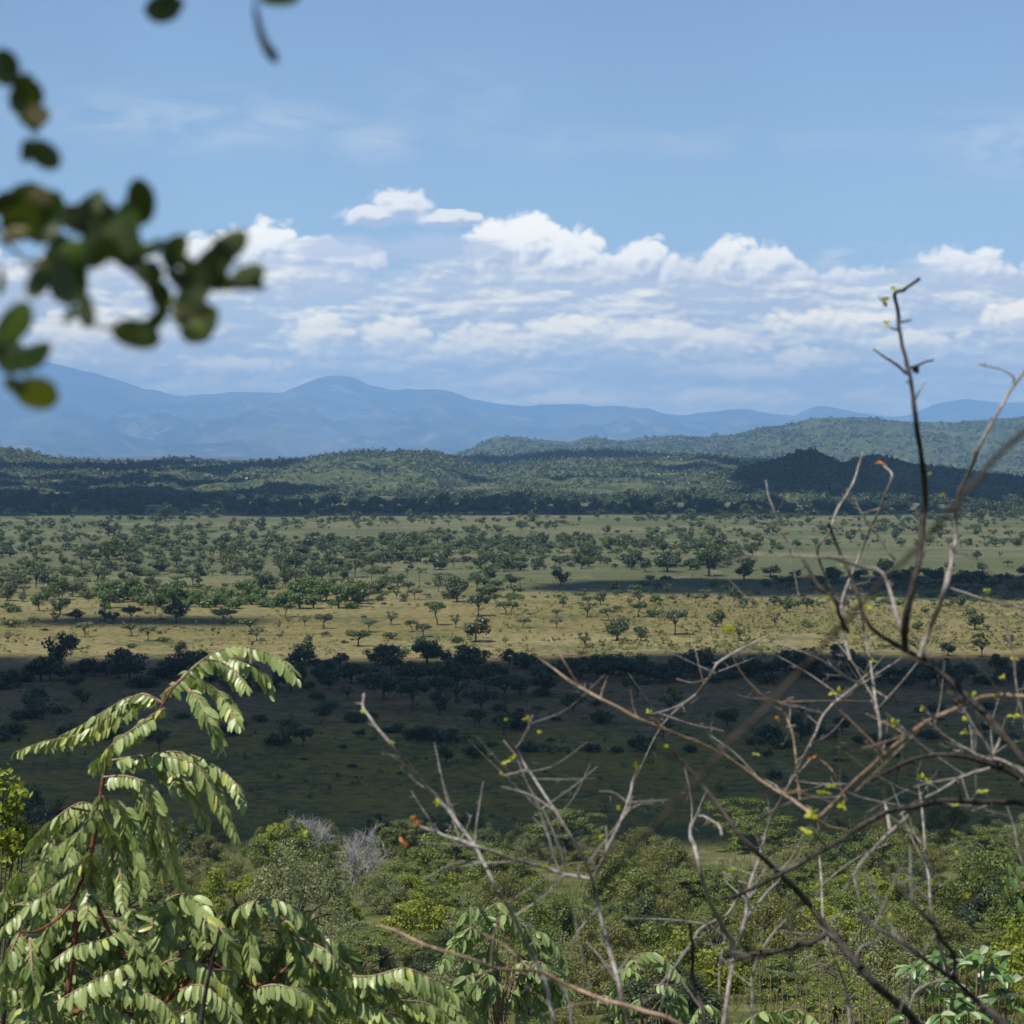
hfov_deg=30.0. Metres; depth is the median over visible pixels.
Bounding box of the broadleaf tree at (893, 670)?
[883,665,898,680]
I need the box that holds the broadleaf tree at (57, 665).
[37,656,64,680]
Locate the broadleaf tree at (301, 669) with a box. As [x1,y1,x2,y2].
[271,663,307,690]
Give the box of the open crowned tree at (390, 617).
[386,612,398,624]
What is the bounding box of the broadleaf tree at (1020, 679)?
[1010,670,1023,685]
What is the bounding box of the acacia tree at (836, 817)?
[822,814,870,831]
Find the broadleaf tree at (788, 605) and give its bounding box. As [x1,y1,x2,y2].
[782,600,792,611]
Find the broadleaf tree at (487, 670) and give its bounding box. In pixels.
[472,663,496,686]
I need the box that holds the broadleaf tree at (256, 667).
[242,663,261,682]
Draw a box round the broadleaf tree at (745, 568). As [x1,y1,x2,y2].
[733,564,753,579]
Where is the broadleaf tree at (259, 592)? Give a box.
[251,587,268,601]
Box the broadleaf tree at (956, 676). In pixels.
[937,668,968,688]
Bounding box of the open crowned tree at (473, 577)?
[470,570,484,588]
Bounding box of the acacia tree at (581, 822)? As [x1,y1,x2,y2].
[524,807,607,861]
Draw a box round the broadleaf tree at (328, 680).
[318,670,342,689]
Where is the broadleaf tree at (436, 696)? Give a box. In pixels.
[428,689,451,714]
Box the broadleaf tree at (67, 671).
[55,666,77,678]
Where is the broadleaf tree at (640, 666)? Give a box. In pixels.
[633,659,655,678]
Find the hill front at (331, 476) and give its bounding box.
[0,450,755,502]
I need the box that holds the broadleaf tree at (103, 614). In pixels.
[98,609,110,621]
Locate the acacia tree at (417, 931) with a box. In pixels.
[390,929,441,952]
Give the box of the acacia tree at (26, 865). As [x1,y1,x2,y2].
[0,856,41,873]
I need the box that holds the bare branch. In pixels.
[583,429,1023,905]
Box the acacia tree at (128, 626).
[120,623,135,635]
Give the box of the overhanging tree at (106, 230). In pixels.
[0,0,298,409]
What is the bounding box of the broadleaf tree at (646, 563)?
[639,558,651,571]
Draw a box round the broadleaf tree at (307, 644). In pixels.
[292,638,315,651]
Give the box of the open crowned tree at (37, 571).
[29,560,46,587]
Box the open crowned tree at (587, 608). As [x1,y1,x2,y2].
[579,603,592,616]
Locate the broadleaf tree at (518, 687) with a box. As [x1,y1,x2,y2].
[509,674,532,695]
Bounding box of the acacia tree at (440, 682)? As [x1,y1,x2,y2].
[425,674,457,693]
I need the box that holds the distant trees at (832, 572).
[0,485,1023,587]
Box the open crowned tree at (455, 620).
[449,614,460,627]
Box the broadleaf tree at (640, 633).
[633,625,648,640]
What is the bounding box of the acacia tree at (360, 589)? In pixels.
[341,584,366,603]
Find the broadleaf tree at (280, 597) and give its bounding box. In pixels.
[274,591,294,603]
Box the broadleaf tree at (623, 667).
[612,661,634,675]
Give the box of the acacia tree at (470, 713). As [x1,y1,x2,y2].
[461,707,486,727]
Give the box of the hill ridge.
[453,417,1023,470]
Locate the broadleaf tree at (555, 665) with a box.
[548,660,561,672]
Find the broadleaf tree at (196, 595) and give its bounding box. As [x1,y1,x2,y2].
[193,591,206,606]
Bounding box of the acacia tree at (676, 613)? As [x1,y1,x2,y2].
[661,608,688,634]
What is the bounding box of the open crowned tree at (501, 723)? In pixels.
[495,717,513,735]
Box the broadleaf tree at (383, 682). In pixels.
[366,671,397,698]
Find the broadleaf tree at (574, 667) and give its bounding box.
[562,657,587,682]
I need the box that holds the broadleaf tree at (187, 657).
[163,649,202,676]
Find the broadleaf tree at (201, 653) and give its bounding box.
[190,651,207,657]
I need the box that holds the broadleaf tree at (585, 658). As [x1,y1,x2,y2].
[576,655,595,672]
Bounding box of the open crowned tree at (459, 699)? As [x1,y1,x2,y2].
[453,697,461,703]
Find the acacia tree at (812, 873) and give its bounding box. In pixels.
[763,858,836,884]
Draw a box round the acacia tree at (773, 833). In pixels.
[713,814,817,871]
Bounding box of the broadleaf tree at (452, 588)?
[445,577,468,601]
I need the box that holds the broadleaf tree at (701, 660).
[687,653,705,676]
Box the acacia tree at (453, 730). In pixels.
[445,728,457,732]
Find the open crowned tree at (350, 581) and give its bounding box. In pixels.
[345,577,354,583]
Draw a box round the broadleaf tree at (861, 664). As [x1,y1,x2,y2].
[849,656,874,675]
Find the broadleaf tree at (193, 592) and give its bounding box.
[186,590,209,599]
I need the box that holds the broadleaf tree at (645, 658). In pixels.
[626,653,648,662]
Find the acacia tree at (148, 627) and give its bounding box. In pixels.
[138,624,156,640]
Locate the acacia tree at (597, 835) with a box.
[579,827,611,841]
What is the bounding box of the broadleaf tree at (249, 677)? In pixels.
[247,674,265,690]
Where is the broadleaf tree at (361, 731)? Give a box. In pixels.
[351,729,365,736]
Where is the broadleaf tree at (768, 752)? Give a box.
[762,748,773,758]
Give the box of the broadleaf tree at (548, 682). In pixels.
[530,670,560,694]
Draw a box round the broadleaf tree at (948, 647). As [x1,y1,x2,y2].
[939,641,955,655]
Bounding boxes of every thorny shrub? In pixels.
[298,677,736,1023]
[508,451,1023,1023]
[664,277,1023,1023]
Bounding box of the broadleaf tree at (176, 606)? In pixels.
[161,598,189,622]
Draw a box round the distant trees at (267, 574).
[0,511,1023,607]
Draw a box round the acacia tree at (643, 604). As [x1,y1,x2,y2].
[629,601,647,616]
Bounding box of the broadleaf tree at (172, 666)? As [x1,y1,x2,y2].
[167,658,185,679]
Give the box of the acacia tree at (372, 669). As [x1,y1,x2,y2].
[360,665,384,674]
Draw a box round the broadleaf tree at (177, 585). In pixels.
[167,579,187,594]
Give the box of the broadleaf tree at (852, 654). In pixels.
[832,648,859,672]
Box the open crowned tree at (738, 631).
[732,621,749,640]
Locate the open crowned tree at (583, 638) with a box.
[578,632,590,645]
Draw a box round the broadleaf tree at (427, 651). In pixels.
[410,639,443,663]
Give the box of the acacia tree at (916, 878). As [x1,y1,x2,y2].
[869,874,925,901]
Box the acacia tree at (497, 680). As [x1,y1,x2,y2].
[476,672,531,699]
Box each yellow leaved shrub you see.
[0,762,32,1023]
[748,962,907,1023]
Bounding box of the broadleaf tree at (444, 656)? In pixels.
[435,649,452,662]
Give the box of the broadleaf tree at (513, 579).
[503,574,517,584]
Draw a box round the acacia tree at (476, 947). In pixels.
[446,942,520,989]
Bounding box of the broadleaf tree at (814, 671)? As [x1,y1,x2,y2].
[804,658,830,676]
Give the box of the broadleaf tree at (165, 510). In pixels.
[157,503,173,520]
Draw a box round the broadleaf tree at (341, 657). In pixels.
[332,652,349,666]
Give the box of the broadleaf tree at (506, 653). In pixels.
[498,648,515,664]
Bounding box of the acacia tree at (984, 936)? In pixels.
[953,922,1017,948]
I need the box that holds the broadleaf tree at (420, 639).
[411,637,432,657]
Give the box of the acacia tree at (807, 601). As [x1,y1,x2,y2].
[799,598,814,612]
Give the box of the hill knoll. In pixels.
[693,450,1023,502]
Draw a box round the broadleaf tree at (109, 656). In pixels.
[105,649,133,678]
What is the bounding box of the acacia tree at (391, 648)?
[372,643,400,653]
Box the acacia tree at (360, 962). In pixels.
[333,947,365,968]
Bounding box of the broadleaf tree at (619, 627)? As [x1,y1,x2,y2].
[605,620,629,639]
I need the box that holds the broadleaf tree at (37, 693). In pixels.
[21,685,49,709]
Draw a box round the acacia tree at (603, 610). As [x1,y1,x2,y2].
[598,608,618,619]
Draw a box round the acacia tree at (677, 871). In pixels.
[660,866,742,900]
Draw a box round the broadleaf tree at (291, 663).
[281,656,302,666]
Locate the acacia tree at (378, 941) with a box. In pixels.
[333,927,432,972]
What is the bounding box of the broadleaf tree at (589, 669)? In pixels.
[572,658,592,677]
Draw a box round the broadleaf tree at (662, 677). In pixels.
[650,667,674,683]
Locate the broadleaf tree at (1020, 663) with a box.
[1016,659,1023,669]
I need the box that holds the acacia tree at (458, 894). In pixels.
[433,885,499,909]
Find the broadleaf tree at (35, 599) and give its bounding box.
[30,592,46,610]
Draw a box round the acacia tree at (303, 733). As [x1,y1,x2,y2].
[292,727,313,746]
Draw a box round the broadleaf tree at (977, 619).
[962,608,986,629]
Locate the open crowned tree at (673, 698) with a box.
[658,687,683,714]
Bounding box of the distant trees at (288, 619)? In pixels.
[250,604,1000,650]
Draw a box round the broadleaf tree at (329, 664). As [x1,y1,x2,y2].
[314,659,336,673]
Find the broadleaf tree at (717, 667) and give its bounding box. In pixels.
[710,659,721,671]
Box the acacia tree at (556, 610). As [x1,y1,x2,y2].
[551,609,561,614]
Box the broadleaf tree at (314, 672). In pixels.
[309,666,325,681]
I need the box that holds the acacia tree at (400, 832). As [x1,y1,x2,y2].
[378,818,433,855]
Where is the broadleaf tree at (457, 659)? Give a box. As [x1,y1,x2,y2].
[447,656,468,667]
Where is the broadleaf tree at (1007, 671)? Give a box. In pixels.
[994,665,1022,681]
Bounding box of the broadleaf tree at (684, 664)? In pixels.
[660,658,693,678]
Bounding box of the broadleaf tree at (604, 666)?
[594,660,614,681]
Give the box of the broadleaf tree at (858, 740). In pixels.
[851,735,863,745]
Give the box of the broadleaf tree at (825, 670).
[816,664,840,680]
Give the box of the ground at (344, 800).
[0,456,1023,1023]
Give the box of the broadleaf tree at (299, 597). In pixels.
[287,592,311,608]
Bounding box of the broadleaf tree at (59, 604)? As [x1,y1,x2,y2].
[48,596,71,613]
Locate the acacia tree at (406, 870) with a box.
[376,860,425,874]
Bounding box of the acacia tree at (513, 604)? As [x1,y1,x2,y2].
[504,601,518,611]
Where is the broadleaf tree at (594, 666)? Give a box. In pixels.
[589,652,602,678]
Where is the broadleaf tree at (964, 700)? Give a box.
[953,697,965,710]
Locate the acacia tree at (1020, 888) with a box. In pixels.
[998,872,1023,898]
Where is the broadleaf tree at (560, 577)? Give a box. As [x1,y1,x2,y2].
[551,569,570,585]
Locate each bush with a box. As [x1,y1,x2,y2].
[0,602,21,611]
[0,671,22,687]
[0,681,8,688]
[0,721,26,734]
[0,730,13,741]
[0,922,36,959]
[1,782,80,839]
[2,619,23,626]
[2,868,37,903]
[2,895,38,934]
[8,708,42,719]
[10,816,44,844]
[21,676,34,681]
[22,895,123,972]
[23,846,44,861]
[26,832,71,857]
[29,858,61,881]
[32,850,64,868]
[48,706,72,712]
[53,863,77,880]
[55,723,79,737]
[61,964,114,997]
[67,662,92,673]
[72,830,101,849]
[73,853,106,874]
[86,844,105,857]
[93,706,112,713]
[97,912,117,927]
[99,600,111,608]
[101,726,124,739]
[106,594,124,600]
[116,819,157,838]
[119,904,200,985]
[125,677,154,686]
[126,643,137,647]
[126,829,184,863]
[128,674,162,687]
[128,912,157,931]
[132,592,146,601]
[132,867,190,911]
[135,863,170,888]
[137,595,151,605]
[138,588,149,593]
[145,665,175,678]
[145,728,164,739]
[150,593,170,606]
[150,848,213,885]
[156,637,170,641]
[162,817,197,842]
[163,874,221,900]
[166,853,255,888]
[167,975,216,1013]
[170,595,181,600]
[175,713,191,717]
[175,823,219,859]
[181,590,192,598]
[182,596,196,606]
[184,834,225,862]
[190,864,270,919]
[192,856,212,869]
[197,819,233,842]
[199,591,229,607]
[199,671,222,681]
[202,914,241,952]
[220,724,244,734]
[224,680,252,690]
[224,893,261,929]
[225,597,243,608]
[232,921,273,940]
[234,592,244,598]
[239,592,260,604]
[239,836,353,928]
[240,826,272,855]
[246,817,319,864]
[251,714,267,721]
[253,683,278,689]
[255,601,270,606]
[255,819,314,860]
[256,596,276,606]
[260,926,284,962]
[262,733,291,746]
[269,600,280,606]
[274,812,339,856]
[280,859,333,884]
[291,846,310,860]
[292,842,345,878]
[300,826,329,857]
[304,589,317,595]
[305,658,321,665]
[307,692,325,699]
[308,952,371,980]
[311,706,331,715]
[317,699,340,708]
[317,900,368,948]
[323,818,349,847]
[323,896,364,923]
[324,840,353,861]
[326,599,339,605]
[330,819,395,886]
[332,1008,391,1023]
[342,711,366,722]
[344,601,359,608]
[349,980,428,1023]
[351,597,365,602]
[356,937,400,973]
[357,870,412,915]
[360,813,395,842]
[362,711,378,718]
[365,827,403,856]
[365,860,437,906]
[375,726,401,732]
[375,892,449,949]
[381,631,397,637]
[383,847,436,880]
[390,722,405,730]
[390,833,438,855]
[390,874,435,909]
[396,884,461,920]
[399,648,410,653]
[399,930,449,966]
[401,726,427,738]
[405,825,501,882]
[407,929,466,980]
[410,814,450,842]
[419,993,493,1023]
[421,904,476,940]
[427,876,462,895]
[427,933,529,1006]
[428,730,462,742]
[432,891,517,952]
[433,808,480,836]
[440,872,473,905]
[450,828,512,869]
[452,637,463,642]
[453,644,493,665]
[458,846,548,891]
[460,744,488,758]
[461,871,521,904]
[464,803,494,834]
[468,868,537,913]
[476,822,502,843]
[482,889,566,951]
[483,741,498,746]
[485,662,500,673]
[490,711,534,730]
[491,703,507,710]
[492,838,516,852]
[503,822,537,851]
[506,893,606,962]
[508,651,541,667]
[509,831,547,857]
[512,740,549,751]
[527,1004,597,1023]
[528,664,563,672]
[532,688,550,696]
[532,705,542,709]
[547,746,567,751]
[547,843,578,863]
[547,890,638,960]
[549,716,561,719]
[550,930,595,983]
[555,918,650,1004]
[564,834,624,870]
[570,948,672,1013]
[579,854,669,909]
[580,743,602,752]
[585,1019,608,1023]
[588,710,611,723]
[589,700,600,706]
[591,892,676,954]
[594,888,624,910]
[600,879,694,923]
[600,957,730,1023]
[610,746,623,752]
[611,847,658,884]
[614,826,664,856]
[616,617,630,622]
[616,659,636,674]
[617,867,660,897]
[626,735,656,751]
[632,835,702,888]
[633,835,676,873]
[636,881,675,908]
[638,908,727,969]
[645,575,654,578]
[646,609,662,616]
[650,922,753,996]
[652,964,720,1013]
[654,874,721,910]
[659,575,672,579]
[668,851,720,885]
[680,905,754,952]
[682,744,698,751]
[683,960,740,991]
[688,909,719,945]
[692,870,805,937]
[698,871,779,928]
[701,672,724,682]
[709,924,778,990]
[717,670,740,678]
[726,891,830,965]
[730,956,814,1003]
[734,816,790,844]
[737,867,812,909]
[744,737,765,744]
[748,671,773,676]
[749,724,785,740]
[754,672,779,683]
[764,843,825,878]
[765,770,782,778]
[767,737,797,748]
[768,1008,816,1023]
[769,896,860,952]
[779,974,884,1023]
[787,667,802,673]
[788,840,850,888]
[793,899,910,985]
[793,943,846,972]
[799,829,864,854]
[800,620,813,627]
[804,874,869,901]
[807,725,840,737]
[812,887,903,944]
[815,669,848,679]
[815,672,839,678]
[823,827,880,863]
[830,867,859,883]
[839,864,889,909]
[841,814,874,838]
[843,892,907,934]
[844,826,914,879]
[848,943,962,1016]
[851,867,914,907]
[854,930,914,985]
[859,850,895,875]
[862,733,882,740]
[865,805,915,837]
[871,735,896,744]
[874,910,980,978]
[876,896,955,943]
[879,824,946,867]
[885,676,916,685]
[894,666,920,680]
[899,860,926,887]
[901,876,952,912]
[903,829,947,858]
[903,877,963,921]
[906,659,938,669]
[911,849,948,880]
[914,707,924,712]
[916,795,974,839]
[916,913,974,949]
[917,729,942,739]
[925,703,947,711]
[928,829,954,846]
[933,844,1023,924]
[939,838,987,865]
[942,871,996,913]
[943,860,966,904]
[943,931,993,970]
[946,962,1010,1014]
[952,867,1023,930]
[953,662,973,672]
[961,913,1023,992]
[966,819,1020,852]
[967,979,1023,1011]
[971,674,986,682]
[972,701,1000,709]
[974,816,1005,827]
[979,884,1023,937]
[980,675,1001,683]
[988,848,1023,884]
[989,813,1023,858]
[992,732,1021,742]
[1003,832,1023,853]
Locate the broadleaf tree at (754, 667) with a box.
[746,654,761,677]
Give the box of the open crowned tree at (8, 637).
[3,632,13,641]
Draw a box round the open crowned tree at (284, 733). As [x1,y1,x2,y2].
[275,719,301,749]
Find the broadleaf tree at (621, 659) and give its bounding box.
[599,652,629,674]
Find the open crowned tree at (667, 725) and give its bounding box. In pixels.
[652,716,675,737]
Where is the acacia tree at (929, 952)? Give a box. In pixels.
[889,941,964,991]
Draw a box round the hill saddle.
[462,450,1021,475]
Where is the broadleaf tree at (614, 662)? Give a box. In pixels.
[592,654,620,679]
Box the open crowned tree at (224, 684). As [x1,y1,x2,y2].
[216,674,247,699]
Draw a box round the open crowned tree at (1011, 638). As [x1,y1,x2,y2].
[1002,634,1015,647]
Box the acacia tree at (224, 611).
[210,607,237,623]
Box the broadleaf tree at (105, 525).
[100,519,118,535]
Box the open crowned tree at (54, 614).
[50,611,60,624]
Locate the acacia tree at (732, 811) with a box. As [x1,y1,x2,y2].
[704,796,776,850]
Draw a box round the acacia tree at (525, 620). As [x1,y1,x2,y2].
[515,618,530,627]
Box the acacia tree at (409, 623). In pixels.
[404,619,418,629]
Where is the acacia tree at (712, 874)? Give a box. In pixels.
[680,865,758,892]
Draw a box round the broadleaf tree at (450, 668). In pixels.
[433,657,468,690]
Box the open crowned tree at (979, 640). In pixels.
[971,633,990,656]
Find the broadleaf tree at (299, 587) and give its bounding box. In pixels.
[286,578,314,595]
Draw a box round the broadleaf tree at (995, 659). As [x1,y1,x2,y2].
[988,653,1011,668]
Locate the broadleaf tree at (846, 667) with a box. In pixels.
[834,659,866,676]
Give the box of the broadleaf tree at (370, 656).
[362,648,378,664]
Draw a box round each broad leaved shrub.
[886,945,1023,1023]
[1003,864,1023,912]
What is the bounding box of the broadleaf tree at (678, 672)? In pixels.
[661,663,684,681]
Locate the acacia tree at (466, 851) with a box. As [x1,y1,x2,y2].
[433,839,496,875]
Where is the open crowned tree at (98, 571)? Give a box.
[90,559,109,583]
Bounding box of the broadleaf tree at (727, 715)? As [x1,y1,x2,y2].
[713,707,740,726]
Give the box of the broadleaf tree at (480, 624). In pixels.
[461,615,490,641]
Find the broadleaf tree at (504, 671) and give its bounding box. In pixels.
[491,665,509,676]
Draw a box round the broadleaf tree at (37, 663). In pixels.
[24,655,52,680]
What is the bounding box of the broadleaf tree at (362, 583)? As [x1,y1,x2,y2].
[347,580,367,603]
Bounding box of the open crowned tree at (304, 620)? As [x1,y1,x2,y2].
[300,615,309,625]
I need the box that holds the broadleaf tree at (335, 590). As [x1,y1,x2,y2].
[328,584,352,607]
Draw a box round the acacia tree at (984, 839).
[955,826,1022,864]
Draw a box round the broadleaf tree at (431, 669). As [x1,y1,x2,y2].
[424,661,444,677]
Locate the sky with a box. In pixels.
[0,0,1023,416]
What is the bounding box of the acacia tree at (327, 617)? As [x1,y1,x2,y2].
[314,613,332,628]
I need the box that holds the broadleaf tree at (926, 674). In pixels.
[915,660,944,687]
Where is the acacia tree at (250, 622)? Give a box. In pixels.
[238,617,256,633]
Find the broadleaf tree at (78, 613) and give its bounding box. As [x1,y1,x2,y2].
[67,608,83,620]
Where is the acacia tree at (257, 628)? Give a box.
[246,626,263,640]
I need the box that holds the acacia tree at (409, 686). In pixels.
[393,677,430,709]
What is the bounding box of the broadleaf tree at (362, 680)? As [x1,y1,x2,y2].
[355,672,372,687]
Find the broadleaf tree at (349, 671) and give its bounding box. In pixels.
[337,662,364,682]
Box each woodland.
[0,446,255,490]
[0,447,754,502]
[452,416,1023,469]
[457,446,1023,475]
[697,446,1023,503]
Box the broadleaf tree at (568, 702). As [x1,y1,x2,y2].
[560,693,586,710]
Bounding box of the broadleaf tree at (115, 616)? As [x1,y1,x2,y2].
[109,612,119,621]
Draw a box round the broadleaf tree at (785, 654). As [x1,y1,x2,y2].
[777,649,798,673]
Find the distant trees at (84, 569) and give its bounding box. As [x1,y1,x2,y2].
[0,502,1023,649]
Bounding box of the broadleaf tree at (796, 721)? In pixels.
[786,713,816,741]
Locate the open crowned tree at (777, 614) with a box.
[766,612,780,626]
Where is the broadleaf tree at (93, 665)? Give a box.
[77,657,106,675]
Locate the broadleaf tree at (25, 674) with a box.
[17,666,39,681]
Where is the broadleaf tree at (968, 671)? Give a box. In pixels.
[958,667,978,677]
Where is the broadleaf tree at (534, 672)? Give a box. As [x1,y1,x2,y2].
[531,666,543,676]
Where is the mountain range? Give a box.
[0,362,807,455]
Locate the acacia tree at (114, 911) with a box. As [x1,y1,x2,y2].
[101,879,150,917]
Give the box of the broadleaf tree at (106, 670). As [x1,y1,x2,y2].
[98,662,115,675]
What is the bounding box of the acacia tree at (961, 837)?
[950,835,983,859]
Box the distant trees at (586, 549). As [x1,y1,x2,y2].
[0,485,1023,606]
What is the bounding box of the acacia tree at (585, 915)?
[577,910,608,918]
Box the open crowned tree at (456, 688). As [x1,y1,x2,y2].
[445,677,472,700]
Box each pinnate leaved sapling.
[0,646,483,1023]
[437,902,574,1023]
[595,952,689,1023]
[689,1005,819,1023]
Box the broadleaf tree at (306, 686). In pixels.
[301,681,315,690]
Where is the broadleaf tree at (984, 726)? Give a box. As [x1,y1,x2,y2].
[974,719,992,734]
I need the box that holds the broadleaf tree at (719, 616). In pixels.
[705,608,725,626]
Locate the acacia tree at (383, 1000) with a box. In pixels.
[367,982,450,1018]
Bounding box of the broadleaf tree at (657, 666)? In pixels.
[645,663,664,682]
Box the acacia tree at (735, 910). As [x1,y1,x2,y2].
[728,901,796,942]
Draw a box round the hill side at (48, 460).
[0,447,201,476]
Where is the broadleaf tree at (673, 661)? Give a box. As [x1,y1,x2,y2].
[667,652,694,675]
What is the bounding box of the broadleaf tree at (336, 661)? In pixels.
[321,657,338,667]
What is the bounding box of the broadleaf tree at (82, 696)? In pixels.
[71,689,92,705]
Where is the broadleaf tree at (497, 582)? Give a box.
[491,579,504,588]
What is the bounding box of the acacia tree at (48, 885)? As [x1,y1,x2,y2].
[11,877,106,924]
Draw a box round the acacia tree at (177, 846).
[145,837,180,853]
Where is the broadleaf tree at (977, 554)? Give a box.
[972,550,981,557]
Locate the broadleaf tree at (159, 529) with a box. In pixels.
[154,525,165,532]
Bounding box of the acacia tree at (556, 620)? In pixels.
[548,618,562,627]
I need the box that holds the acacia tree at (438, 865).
[428,858,470,883]
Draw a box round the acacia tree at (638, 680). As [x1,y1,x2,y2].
[620,675,655,696]
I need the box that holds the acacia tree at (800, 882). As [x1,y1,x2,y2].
[769,880,804,897]
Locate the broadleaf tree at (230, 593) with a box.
[214,587,234,602]
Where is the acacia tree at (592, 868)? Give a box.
[581,864,617,879]
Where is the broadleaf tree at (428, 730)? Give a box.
[418,725,439,739]
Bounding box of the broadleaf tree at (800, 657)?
[790,646,822,677]
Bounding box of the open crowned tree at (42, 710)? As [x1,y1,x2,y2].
[25,697,59,718]
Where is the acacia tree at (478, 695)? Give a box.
[460,687,501,709]
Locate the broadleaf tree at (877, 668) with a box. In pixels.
[855,662,882,684]
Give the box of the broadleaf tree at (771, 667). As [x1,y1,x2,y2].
[759,656,786,673]
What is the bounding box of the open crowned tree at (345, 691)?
[339,686,353,698]
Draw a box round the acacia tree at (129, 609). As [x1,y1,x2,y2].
[121,605,141,621]
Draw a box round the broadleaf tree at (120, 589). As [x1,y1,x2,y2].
[100,579,129,602]
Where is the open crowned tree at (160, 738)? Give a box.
[150,728,170,749]
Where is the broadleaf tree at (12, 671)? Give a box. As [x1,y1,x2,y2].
[0,668,22,687]
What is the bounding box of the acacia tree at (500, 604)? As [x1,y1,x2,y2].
[495,601,511,613]
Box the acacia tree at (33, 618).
[27,617,40,624]
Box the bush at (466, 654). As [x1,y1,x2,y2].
[453,644,493,665]
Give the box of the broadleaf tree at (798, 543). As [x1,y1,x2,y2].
[792,540,801,545]
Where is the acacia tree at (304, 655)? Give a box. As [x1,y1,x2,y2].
[288,648,317,662]
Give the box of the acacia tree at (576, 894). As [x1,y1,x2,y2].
[543,890,606,911]
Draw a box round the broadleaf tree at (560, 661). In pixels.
[556,658,580,671]
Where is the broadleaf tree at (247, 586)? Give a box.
[234,580,255,596]
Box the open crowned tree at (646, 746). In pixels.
[636,740,655,755]
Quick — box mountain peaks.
[795,399,1023,421]
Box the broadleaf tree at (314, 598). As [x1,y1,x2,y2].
[302,594,323,608]
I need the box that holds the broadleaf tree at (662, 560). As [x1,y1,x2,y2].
[654,554,681,571]
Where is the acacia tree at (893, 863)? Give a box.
[880,859,923,874]
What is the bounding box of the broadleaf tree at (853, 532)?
[845,528,855,540]
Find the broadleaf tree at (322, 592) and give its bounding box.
[314,582,333,601]
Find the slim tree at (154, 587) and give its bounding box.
[151,583,157,613]
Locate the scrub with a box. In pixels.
[0,513,1023,829]
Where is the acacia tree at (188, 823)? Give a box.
[171,818,216,833]
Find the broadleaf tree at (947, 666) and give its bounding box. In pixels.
[918,658,954,685]
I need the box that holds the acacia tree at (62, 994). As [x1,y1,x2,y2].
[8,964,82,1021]
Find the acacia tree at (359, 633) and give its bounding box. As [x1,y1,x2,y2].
[345,629,371,645]
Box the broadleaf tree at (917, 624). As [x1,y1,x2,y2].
[912,622,923,631]
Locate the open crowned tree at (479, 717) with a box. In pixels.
[473,708,484,727]
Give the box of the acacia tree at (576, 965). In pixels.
[475,948,586,1014]
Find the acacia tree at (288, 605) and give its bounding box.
[277,602,295,616]
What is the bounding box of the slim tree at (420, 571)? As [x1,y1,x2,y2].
[415,567,423,587]
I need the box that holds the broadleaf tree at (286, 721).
[283,719,299,727]
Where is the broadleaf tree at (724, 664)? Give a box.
[717,657,730,669]
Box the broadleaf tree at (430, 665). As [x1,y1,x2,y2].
[417,663,434,668]
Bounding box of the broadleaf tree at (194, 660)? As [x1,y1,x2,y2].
[188,655,203,665]
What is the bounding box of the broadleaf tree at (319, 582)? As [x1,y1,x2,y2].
[306,578,328,594]
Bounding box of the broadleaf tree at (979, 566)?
[977,562,986,570]
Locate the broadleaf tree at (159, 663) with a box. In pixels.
[155,657,170,666]
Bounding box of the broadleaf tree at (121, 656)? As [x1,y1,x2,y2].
[106,647,150,683]
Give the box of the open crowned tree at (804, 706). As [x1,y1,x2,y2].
[797,702,809,713]
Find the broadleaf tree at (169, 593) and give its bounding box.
[156,586,176,598]
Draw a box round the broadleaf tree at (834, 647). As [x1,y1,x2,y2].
[829,643,845,652]
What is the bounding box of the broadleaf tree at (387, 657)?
[373,649,406,670]
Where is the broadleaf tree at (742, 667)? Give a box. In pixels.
[728,656,753,676]
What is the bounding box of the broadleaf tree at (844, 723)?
[832,716,851,731]
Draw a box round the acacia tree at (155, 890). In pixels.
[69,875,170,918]
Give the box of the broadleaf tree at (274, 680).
[268,674,285,684]
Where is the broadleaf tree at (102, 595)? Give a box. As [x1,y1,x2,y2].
[97,588,117,606]
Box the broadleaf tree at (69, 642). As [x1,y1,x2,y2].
[41,630,78,669]
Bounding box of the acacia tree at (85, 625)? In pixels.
[74,621,93,636]
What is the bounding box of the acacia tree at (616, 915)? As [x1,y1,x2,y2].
[572,906,634,940]
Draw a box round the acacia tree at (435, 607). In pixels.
[428,601,445,624]
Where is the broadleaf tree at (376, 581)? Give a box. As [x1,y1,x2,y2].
[375,578,387,591]
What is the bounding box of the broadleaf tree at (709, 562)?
[695,546,721,575]
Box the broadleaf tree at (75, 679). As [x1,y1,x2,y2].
[64,674,84,688]
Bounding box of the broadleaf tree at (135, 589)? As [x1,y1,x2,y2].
[123,585,143,601]
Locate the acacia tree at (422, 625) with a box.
[415,623,432,636]
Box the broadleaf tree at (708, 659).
[688,647,714,673]
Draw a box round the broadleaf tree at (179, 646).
[174,641,186,650]
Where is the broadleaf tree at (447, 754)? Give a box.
[437,746,453,762]
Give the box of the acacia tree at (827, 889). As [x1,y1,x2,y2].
[797,876,876,908]
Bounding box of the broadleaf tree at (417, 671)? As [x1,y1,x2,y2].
[401,660,428,679]
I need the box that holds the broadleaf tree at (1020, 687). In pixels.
[1013,685,1023,700]
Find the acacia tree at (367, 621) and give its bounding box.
[360,618,378,631]

